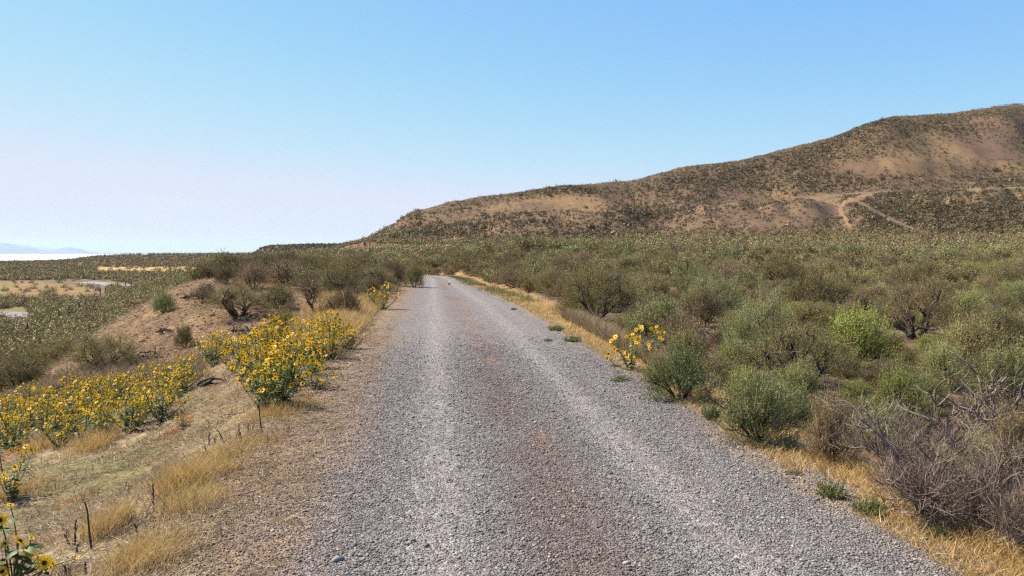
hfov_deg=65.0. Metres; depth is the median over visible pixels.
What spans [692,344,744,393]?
sagebrush
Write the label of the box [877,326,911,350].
sagebrush
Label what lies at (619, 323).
sagebrush
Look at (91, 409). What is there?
sunflower
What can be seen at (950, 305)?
sagebrush
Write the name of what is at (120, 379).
sunflower
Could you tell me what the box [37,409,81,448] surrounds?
sunflower
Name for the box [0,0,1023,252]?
sky
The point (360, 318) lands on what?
golden grass
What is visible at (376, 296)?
sunflower
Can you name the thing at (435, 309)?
gravel road
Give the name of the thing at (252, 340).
sunflower
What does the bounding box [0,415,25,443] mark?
sunflower
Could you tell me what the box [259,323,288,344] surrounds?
sunflower
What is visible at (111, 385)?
sunflower
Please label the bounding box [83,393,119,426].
sunflower
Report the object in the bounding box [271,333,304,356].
sunflower
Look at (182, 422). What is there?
sunflower
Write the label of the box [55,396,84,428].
sunflower
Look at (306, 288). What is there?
sagebrush
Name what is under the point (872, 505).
roadside weed
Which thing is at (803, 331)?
sagebrush
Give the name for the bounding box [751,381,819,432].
sagebrush
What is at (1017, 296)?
sagebrush
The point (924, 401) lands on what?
sagebrush
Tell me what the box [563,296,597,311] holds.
sagebrush
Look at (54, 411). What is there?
sunflower
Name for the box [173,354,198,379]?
sunflower
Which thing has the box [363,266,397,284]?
sagebrush
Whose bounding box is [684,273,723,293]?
sagebrush
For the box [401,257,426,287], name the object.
sagebrush
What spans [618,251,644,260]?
sagebrush
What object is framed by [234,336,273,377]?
sunflower
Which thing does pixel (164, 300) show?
sagebrush
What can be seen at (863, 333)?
sagebrush
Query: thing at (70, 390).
sunflower
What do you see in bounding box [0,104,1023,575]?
ground
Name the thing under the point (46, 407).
sunflower
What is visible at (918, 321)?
sagebrush
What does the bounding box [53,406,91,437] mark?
sunflower
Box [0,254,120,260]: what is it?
lake
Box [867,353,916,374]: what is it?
sagebrush
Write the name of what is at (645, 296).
sagebrush
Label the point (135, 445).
green slope grass
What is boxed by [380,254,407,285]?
sagebrush
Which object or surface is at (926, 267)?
sagebrush
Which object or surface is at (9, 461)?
straw
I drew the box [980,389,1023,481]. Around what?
sagebrush
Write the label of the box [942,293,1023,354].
sagebrush
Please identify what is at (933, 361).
sagebrush
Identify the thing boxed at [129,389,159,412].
sunflower
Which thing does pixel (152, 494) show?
dry stalk
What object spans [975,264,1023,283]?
sagebrush
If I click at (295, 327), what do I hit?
sunflower
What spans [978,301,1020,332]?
sagebrush
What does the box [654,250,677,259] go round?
sagebrush
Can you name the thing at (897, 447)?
sagebrush
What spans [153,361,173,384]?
sunflower
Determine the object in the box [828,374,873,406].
sagebrush
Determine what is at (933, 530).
roadside weed
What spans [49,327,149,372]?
sagebrush
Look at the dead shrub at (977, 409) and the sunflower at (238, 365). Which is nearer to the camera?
the dead shrub at (977, 409)
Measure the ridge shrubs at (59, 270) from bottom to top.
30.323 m
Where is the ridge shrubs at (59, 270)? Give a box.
[0,209,423,288]
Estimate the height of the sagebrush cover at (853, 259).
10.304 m
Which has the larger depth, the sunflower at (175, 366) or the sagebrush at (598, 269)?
the sagebrush at (598, 269)
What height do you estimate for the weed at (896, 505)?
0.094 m
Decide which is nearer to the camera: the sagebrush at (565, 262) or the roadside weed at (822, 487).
the roadside weed at (822, 487)
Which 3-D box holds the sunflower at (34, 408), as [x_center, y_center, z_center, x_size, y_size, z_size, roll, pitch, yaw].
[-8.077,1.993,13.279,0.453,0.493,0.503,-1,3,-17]
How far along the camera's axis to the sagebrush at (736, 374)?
10.55 m
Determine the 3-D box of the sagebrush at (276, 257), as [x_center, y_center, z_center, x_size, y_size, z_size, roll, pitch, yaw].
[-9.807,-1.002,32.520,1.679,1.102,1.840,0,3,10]
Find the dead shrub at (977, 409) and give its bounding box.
[872,339,1023,455]
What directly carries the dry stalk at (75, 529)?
on the ground at (984, 152)
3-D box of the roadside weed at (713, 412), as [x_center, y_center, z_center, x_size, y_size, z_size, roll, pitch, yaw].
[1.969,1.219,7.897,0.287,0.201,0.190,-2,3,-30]
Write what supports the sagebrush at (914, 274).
on the ground at (984, 152)
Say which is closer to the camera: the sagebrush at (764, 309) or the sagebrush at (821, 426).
the sagebrush at (821, 426)
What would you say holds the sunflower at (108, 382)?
on the ground at (984, 152)
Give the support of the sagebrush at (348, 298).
on the ground at (984, 152)
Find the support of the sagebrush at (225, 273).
on the ground at (984, 152)
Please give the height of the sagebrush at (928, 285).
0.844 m
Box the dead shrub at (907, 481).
[813,378,1023,540]
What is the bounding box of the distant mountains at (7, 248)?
[0,243,98,252]
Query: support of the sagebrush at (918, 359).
on the ground at (984, 152)
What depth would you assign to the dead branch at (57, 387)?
15.08 m
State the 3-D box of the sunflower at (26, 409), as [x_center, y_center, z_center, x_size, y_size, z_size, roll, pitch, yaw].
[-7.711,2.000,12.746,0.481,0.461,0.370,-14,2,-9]
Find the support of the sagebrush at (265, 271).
on the ground at (984, 152)
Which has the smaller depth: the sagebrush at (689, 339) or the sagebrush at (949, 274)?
the sagebrush at (689, 339)
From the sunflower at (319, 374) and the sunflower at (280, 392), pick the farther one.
the sunflower at (319, 374)
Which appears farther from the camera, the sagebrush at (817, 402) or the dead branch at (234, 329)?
the dead branch at (234, 329)
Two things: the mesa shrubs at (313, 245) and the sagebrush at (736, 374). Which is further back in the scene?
the mesa shrubs at (313, 245)
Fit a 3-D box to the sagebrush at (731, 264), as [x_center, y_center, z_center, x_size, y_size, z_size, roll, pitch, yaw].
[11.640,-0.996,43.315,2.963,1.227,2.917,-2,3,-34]
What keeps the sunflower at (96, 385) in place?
on the ground at (984, 152)
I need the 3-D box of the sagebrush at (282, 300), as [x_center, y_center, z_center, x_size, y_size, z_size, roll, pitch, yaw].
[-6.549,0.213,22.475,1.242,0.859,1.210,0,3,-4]
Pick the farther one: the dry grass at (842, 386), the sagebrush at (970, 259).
the sagebrush at (970, 259)
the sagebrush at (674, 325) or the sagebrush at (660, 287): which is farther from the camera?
the sagebrush at (660, 287)
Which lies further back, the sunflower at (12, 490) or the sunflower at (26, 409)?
the sunflower at (26, 409)
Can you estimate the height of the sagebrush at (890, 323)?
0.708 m
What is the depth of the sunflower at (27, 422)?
10.62 m
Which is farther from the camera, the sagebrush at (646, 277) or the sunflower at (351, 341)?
the sagebrush at (646, 277)
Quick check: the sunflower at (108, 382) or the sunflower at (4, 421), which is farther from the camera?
the sunflower at (108, 382)
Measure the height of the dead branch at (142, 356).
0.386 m
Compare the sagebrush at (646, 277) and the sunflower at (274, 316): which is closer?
the sunflower at (274, 316)
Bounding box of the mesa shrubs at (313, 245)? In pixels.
[242,242,340,255]
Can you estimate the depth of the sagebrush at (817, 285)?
27.53 m
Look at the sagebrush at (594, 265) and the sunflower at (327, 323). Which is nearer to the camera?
the sunflower at (327, 323)
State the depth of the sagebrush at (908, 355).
16.18 m
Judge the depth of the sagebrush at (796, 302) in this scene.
23.38 m
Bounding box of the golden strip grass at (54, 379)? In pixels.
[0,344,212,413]
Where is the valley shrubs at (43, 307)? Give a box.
[0,247,426,362]
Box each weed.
[547,325,564,330]
[562,333,581,341]
[610,374,631,381]
[700,403,721,421]
[779,439,794,451]
[785,469,804,475]
[814,477,850,498]
[848,492,894,519]
[876,497,917,512]
[922,525,952,540]
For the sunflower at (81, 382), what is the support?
on the ground at (984, 152)
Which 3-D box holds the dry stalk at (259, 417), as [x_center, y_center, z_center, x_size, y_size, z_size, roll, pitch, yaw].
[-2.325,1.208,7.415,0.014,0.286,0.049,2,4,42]
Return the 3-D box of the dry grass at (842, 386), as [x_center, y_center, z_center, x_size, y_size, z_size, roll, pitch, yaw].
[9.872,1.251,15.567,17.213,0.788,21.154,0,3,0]
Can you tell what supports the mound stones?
on the ground at (984, 152)
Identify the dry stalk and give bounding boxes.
[74,520,77,545]
[84,502,92,549]
[150,484,154,509]
[257,404,261,429]
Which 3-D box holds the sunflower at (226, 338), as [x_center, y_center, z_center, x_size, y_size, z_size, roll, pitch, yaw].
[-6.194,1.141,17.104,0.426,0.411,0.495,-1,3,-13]
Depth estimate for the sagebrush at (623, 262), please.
45.27 m
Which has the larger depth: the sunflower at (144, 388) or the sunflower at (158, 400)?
the sunflower at (144, 388)
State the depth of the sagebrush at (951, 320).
22.03 m
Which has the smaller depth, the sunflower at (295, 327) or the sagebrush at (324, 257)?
the sunflower at (295, 327)
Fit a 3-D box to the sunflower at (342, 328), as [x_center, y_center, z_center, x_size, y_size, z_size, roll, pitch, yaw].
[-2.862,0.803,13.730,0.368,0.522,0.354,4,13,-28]
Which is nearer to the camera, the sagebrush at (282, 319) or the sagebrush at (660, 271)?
the sagebrush at (282, 319)
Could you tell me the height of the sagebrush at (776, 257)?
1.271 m
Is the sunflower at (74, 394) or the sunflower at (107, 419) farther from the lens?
the sunflower at (74, 394)
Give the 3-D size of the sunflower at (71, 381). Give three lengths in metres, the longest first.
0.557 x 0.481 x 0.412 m
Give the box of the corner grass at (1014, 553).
[833,452,1023,575]
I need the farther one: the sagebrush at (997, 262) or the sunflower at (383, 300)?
the sagebrush at (997, 262)
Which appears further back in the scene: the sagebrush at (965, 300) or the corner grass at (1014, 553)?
the sagebrush at (965, 300)
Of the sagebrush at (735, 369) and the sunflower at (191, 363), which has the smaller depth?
the sagebrush at (735, 369)
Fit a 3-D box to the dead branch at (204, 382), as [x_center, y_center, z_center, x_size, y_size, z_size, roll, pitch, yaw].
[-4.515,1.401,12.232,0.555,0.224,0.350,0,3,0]
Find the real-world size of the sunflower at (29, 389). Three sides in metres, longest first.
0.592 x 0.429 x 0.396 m
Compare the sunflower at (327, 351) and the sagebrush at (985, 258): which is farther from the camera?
the sagebrush at (985, 258)
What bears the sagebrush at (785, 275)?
on the ground at (984, 152)
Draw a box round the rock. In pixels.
[330,556,343,562]
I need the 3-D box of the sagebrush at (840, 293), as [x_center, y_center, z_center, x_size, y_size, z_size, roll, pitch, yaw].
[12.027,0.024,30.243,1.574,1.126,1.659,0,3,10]
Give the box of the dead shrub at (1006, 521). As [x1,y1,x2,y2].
[914,455,1023,557]
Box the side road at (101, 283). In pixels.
[74,281,129,285]
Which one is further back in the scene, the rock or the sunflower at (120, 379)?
the sunflower at (120, 379)
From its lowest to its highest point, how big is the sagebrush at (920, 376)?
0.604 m
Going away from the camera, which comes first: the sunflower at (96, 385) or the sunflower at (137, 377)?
the sunflower at (96, 385)
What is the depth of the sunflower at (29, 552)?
4.05 m
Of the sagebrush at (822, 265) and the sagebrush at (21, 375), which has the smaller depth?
the sagebrush at (21, 375)
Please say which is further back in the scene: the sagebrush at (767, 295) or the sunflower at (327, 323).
the sagebrush at (767, 295)
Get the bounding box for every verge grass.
[351,277,408,310]
[448,275,548,301]
[461,280,1023,575]
[557,306,730,394]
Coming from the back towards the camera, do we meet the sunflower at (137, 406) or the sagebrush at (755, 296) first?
the sagebrush at (755, 296)
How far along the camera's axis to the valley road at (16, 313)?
97.63 m
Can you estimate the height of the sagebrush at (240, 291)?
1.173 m
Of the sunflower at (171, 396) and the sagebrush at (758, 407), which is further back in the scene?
the sunflower at (171, 396)
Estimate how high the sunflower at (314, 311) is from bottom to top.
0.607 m
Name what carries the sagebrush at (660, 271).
on the ground at (984, 152)
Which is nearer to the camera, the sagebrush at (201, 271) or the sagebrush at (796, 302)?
the sagebrush at (796, 302)
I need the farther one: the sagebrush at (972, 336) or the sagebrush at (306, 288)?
the sagebrush at (306, 288)
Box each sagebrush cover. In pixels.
[0,233,1023,360]
[173,259,1023,351]
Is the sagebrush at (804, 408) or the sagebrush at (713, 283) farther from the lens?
the sagebrush at (713, 283)
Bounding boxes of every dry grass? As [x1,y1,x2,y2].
[0,311,382,575]
[0,391,333,575]
[587,307,1023,490]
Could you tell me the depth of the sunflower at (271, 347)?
9.72 m
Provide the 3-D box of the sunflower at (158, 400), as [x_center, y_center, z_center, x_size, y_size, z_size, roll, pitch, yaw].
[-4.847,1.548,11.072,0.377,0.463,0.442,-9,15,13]
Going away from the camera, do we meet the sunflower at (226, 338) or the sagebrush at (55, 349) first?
the sunflower at (226, 338)
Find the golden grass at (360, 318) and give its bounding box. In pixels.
[221,287,386,377]
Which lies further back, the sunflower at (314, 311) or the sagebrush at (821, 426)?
the sunflower at (314, 311)
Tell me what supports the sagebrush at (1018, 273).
on the ground at (984, 152)
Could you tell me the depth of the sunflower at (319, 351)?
10.77 m
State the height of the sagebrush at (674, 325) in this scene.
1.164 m
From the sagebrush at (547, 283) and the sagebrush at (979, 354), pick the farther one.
the sagebrush at (547, 283)
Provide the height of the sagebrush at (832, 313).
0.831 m
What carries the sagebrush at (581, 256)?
on the ground at (984, 152)
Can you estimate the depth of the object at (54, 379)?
16.82 m
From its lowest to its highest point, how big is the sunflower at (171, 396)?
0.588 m
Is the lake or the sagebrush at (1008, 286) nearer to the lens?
the sagebrush at (1008, 286)
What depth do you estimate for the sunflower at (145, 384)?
13.83 m
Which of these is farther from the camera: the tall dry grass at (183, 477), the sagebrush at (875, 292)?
the sagebrush at (875, 292)
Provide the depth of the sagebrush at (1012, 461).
6.87 m
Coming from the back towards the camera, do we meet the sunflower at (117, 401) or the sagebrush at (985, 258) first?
the sagebrush at (985, 258)
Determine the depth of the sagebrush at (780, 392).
11.20 m
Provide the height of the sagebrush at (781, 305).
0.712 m
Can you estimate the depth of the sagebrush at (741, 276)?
33.15 m
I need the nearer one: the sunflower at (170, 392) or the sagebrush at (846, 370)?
the sunflower at (170, 392)
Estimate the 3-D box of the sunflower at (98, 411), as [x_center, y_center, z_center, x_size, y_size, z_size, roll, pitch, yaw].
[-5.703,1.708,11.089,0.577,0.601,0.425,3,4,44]
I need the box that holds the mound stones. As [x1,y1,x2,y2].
[49,276,359,385]
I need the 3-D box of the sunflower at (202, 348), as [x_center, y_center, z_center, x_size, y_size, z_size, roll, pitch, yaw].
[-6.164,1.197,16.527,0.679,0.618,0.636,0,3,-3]
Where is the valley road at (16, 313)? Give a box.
[0,312,27,316]
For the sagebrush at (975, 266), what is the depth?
47.88 m
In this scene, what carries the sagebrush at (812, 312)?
on the ground at (984, 152)
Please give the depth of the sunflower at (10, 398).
13.13 m
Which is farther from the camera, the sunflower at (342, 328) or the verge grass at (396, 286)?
the verge grass at (396, 286)
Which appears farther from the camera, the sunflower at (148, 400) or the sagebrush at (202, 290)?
the sagebrush at (202, 290)
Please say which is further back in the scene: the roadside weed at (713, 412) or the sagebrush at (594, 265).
the sagebrush at (594, 265)
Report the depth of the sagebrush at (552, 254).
63.09 m
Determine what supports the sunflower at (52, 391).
on the ground at (984, 152)
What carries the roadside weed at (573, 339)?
on the gravel road at (435, 309)
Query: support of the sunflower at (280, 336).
on the ground at (984, 152)
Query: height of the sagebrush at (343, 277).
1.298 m
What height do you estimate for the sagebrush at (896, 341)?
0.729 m
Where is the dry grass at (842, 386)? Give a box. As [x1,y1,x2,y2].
[587,307,1023,490]
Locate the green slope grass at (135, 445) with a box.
[21,394,215,535]
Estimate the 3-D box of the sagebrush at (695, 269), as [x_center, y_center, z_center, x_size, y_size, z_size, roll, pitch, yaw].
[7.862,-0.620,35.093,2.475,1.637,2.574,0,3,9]
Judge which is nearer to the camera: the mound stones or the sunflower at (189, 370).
the sunflower at (189, 370)
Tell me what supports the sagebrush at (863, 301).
on the ground at (984, 152)
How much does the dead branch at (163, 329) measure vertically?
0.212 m
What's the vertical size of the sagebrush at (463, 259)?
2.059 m
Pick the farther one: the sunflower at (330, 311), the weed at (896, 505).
the sunflower at (330, 311)
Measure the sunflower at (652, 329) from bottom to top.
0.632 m
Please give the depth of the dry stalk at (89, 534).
4.58 m
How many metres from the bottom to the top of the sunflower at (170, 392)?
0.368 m
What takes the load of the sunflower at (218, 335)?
on the ground at (984, 152)
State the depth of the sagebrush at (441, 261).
66.25 m
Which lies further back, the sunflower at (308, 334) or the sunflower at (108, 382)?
the sunflower at (108, 382)
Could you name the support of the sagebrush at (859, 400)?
on the ground at (984, 152)
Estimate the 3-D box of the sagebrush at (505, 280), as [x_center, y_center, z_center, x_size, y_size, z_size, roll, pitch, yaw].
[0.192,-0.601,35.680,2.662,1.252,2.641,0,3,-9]
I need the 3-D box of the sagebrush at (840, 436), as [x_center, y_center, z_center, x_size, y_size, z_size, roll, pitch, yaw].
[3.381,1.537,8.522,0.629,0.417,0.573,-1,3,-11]
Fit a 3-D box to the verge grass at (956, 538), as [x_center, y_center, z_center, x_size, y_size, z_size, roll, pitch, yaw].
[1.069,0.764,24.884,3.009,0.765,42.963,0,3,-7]
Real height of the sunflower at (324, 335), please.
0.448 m
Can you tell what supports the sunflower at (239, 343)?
on the ground at (984, 152)
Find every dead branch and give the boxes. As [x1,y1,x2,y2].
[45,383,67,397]
[136,345,164,357]
[155,326,173,332]
[180,289,201,298]
[196,372,229,387]
[231,321,257,333]
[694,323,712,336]
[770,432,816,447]
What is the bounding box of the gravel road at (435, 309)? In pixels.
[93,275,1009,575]
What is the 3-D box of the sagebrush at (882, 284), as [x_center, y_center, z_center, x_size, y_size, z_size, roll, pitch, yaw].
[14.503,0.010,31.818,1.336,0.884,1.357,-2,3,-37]
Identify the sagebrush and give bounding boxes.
[0,342,48,374]
[0,348,56,392]
[29,333,77,364]
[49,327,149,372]
[131,294,155,309]
[151,290,181,312]
[172,319,196,348]
[179,258,216,281]
[189,282,218,302]
[193,275,290,317]
[201,249,246,277]
[210,262,239,283]
[230,251,292,277]
[230,259,270,288]
[243,257,269,279]
[252,252,286,273]
[259,280,301,309]
[260,258,313,284]
[263,221,1023,259]
[264,302,298,327]
[267,246,294,264]
[275,246,299,262]
[282,262,332,289]
[284,267,326,312]
[288,252,320,273]
[298,252,340,269]
[302,257,369,294]
[307,248,336,272]
[316,254,370,285]
[319,283,365,313]
[339,248,363,260]
[342,251,381,266]
[356,261,394,285]
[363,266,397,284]
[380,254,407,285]
[381,260,409,277]
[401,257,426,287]
[435,258,450,267]
[455,246,485,271]
[464,262,501,276]
[473,252,494,261]
[486,260,540,287]
[494,257,525,283]
[499,248,528,261]
[531,260,570,294]
[533,250,586,272]
[543,253,571,269]
[543,266,580,298]
[546,251,568,260]
[551,247,657,319]
[559,256,639,307]
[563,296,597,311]
[564,250,602,263]
[584,258,613,275]
[612,310,641,330]
[615,255,643,271]
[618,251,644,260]
[618,298,653,331]
[619,254,646,263]
[619,281,685,345]
[629,268,680,288]
[631,336,716,406]
[632,272,673,293]
[635,291,663,305]
[637,261,669,278]
[641,276,673,300]
[645,306,720,360]
[647,253,671,260]
[649,317,713,366]
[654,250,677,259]
[667,255,721,285]
[673,291,687,308]
[674,281,728,327]
[678,258,746,314]
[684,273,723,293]
[688,356,809,449]
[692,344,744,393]
[705,322,737,353]
[706,264,743,284]
[707,258,755,273]
[709,359,780,401]
[712,287,800,368]
[715,331,765,374]
[716,254,745,267]
[718,306,742,328]
[721,356,747,389]
[723,294,742,313]
[723,308,867,382]
[727,261,764,291]
[734,297,777,321]
[742,282,765,305]
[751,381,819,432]
[752,287,783,304]
[757,247,811,282]
[762,350,824,406]
[765,253,790,262]
[766,299,784,312]
[766,379,792,402]
[778,297,809,319]
[779,263,848,306]
[782,295,838,330]
[794,370,874,466]
[798,257,847,275]
[798,318,827,342]
[801,389,846,425]
[810,427,861,452]
[813,270,855,296]
[814,275,853,302]
[815,294,911,369]
[819,301,849,326]
[822,346,863,378]
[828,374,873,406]
[834,298,866,319]
[840,291,885,313]
[848,390,876,421]
[848,393,936,452]
[859,360,905,387]
[861,283,899,303]
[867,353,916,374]
[867,354,933,435]
[869,279,890,293]
[869,291,895,309]
[870,270,966,339]
[871,311,904,328]
[873,252,911,267]
[875,329,910,358]
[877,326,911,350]
[880,437,923,461]
[883,260,934,285]
[890,347,924,365]
[890,428,968,491]
[895,365,951,396]
[908,387,950,429]
[909,256,943,280]
[909,332,948,354]
[909,344,956,372]
[913,332,974,393]
[914,281,937,291]
[915,307,939,332]
[917,371,956,413]
[924,265,962,284]
[933,305,1012,367]
[935,298,963,317]
[938,301,965,322]
[939,313,965,329]
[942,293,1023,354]
[947,284,990,314]
[949,330,1023,411]
[950,394,997,418]
[952,423,1009,467]
[954,255,978,263]
[957,260,985,276]
[957,350,987,383]
[965,341,994,360]
[965,396,1014,427]
[967,349,1001,361]
[968,247,1007,266]
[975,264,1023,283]
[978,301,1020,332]
[980,254,1017,274]
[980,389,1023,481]
[983,289,1023,313]
[986,438,1023,499]
[989,267,1023,300]
[992,282,1023,310]
[1012,263,1023,280]
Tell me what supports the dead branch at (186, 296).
on the ground at (984, 152)
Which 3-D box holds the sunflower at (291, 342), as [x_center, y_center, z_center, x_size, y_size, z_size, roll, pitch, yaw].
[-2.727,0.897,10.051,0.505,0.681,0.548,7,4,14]
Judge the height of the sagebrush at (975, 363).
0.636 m
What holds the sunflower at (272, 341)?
on the ground at (984, 152)
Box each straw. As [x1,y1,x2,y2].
[0,271,378,410]
[0,307,398,575]
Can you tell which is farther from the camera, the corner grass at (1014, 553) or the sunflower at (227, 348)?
the sunflower at (227, 348)
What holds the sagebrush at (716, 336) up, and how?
on the ground at (984, 152)
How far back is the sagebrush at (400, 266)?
45.75 m
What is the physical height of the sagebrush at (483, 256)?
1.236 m
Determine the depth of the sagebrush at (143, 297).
33.36 m
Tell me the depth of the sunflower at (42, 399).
13.14 m
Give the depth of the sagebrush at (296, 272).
26.46 m
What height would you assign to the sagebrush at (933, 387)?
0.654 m
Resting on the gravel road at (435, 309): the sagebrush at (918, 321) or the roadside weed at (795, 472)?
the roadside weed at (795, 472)
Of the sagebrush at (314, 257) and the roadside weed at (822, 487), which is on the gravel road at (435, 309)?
the roadside weed at (822, 487)
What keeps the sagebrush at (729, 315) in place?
on the ground at (984, 152)
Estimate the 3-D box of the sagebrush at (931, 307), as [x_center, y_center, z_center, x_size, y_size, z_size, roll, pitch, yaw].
[10.073,0.427,19.648,2.296,1.814,2.574,0,3,9]
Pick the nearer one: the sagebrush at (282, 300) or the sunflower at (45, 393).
the sunflower at (45, 393)
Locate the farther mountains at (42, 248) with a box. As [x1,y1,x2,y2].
[0,242,108,252]
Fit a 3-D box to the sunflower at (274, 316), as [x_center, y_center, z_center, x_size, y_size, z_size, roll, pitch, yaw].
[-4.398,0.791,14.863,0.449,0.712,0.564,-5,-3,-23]
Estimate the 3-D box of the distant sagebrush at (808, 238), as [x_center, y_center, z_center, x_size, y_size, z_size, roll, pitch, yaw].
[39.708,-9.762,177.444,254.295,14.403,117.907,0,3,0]
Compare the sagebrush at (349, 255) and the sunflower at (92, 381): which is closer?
the sunflower at (92, 381)
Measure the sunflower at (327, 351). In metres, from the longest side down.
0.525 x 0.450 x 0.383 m
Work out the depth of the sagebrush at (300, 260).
30.11 m
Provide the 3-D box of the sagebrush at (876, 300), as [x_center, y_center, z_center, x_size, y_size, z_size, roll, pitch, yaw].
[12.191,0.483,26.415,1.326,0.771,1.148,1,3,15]
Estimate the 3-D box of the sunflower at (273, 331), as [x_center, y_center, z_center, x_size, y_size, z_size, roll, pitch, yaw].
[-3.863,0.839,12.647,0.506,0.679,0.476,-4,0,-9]
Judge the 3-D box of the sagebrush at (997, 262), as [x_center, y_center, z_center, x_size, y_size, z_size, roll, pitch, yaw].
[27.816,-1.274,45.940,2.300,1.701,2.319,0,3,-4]
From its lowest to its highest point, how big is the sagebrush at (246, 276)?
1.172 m
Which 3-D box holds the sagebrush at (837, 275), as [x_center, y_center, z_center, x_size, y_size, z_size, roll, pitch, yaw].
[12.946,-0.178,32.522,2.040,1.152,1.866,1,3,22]
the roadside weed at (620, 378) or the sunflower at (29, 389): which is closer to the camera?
the roadside weed at (620, 378)
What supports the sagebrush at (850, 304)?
on the ground at (984, 152)
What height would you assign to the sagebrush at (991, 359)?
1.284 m
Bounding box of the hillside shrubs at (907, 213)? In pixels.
[346,103,1023,244]
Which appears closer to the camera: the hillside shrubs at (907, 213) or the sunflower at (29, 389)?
the sunflower at (29, 389)
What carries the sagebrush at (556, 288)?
on the ground at (984, 152)
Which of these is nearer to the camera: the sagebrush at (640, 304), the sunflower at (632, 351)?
the sunflower at (632, 351)
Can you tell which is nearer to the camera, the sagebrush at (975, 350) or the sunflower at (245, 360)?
the sunflower at (245, 360)
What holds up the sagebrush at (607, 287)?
on the ground at (984, 152)
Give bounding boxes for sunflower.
[0,388,15,419]
[0,394,23,426]
[0,396,33,425]
[0,406,40,449]
[0,410,23,449]
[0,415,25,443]
[0,440,34,500]
[0,503,78,575]
[1,413,32,438]
[6,393,40,419]
[9,400,42,425]
[13,380,39,409]
[15,399,42,428]
[23,384,54,413]
[25,395,52,419]
[27,388,63,412]
[27,395,62,438]
[36,396,72,428]
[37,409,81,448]
[41,383,61,403]
[49,383,88,417]
[52,384,85,409]
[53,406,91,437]
[55,383,94,410]
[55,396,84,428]
[56,408,98,440]
[59,373,87,398]
[59,392,87,421]
[63,379,92,402]
[79,399,107,426]
[80,376,101,405]
[80,390,114,431]
[81,376,110,406]
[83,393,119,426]
[84,376,98,394]
[89,373,105,391]
[90,400,116,434]
[92,369,126,393]
[95,387,119,406]
[98,369,127,397]
[101,375,122,400]
[103,388,150,433]
[109,391,150,425]
[110,379,141,414]
[111,388,150,421]
[113,372,138,402]
[121,363,155,384]
[123,379,153,406]
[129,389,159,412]
[132,376,155,397]
[137,357,164,382]
[139,377,189,422]
[141,387,169,415]
[144,371,165,389]
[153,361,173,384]
[154,363,194,389]
[157,382,179,403]
[159,355,205,390]
[169,377,189,396]
[171,366,192,390]
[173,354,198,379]
[174,412,189,426]
[192,328,233,354]
[196,331,230,359]
[201,336,225,365]
[211,328,253,372]
[216,331,231,349]
[219,335,258,363]
[222,344,253,376]
[226,334,252,354]
[229,335,279,388]
[230,329,285,375]
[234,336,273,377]
[237,354,285,408]
[240,327,266,350]
[242,344,294,397]
[249,320,280,349]
[249,345,293,390]
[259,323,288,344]
[260,312,285,337]
[260,317,297,341]
[261,328,290,345]
[261,345,314,406]
[270,333,311,383]
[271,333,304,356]
[280,331,307,353]
[281,315,300,334]
[287,321,324,359]
[291,338,330,375]
[295,319,319,334]
[302,310,328,330]
[305,329,338,347]
[306,312,352,359]
[306,334,333,368]
[306,361,338,389]
[310,310,349,335]
[313,316,340,338]
[334,320,356,348]
[336,327,364,349]
[363,287,382,303]
[368,281,399,308]
[605,332,640,369]
[629,323,664,358]
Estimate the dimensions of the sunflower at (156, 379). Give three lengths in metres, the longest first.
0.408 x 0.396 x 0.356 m
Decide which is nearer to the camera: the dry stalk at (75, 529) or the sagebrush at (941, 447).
the dry stalk at (75, 529)
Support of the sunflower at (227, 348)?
on the ground at (984, 152)
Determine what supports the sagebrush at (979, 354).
on the ground at (984, 152)
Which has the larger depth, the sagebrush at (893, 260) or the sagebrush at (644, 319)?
the sagebrush at (893, 260)
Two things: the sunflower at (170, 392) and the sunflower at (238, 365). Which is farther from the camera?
the sunflower at (170, 392)
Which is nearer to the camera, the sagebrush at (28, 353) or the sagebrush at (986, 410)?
the sagebrush at (986, 410)
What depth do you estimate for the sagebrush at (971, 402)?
10.93 m
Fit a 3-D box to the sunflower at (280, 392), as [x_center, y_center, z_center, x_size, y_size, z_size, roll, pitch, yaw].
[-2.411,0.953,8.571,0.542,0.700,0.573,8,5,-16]
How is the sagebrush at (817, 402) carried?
on the ground at (984, 152)
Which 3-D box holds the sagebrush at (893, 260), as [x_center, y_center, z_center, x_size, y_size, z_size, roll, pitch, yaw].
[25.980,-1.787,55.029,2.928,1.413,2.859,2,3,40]
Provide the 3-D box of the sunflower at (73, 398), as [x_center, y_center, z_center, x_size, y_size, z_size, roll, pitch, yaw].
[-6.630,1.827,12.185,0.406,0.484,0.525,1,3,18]
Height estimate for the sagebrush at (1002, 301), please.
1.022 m
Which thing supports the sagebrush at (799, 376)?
on the ground at (984, 152)
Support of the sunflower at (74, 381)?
on the ground at (984, 152)
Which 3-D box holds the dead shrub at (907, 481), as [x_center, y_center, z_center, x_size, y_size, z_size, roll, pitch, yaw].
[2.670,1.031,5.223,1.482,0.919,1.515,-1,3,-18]
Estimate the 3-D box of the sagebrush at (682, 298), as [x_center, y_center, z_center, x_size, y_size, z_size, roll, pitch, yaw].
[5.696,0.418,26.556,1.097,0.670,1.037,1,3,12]
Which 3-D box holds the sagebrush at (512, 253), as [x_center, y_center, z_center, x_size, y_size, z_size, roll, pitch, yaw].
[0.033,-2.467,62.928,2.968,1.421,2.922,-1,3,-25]

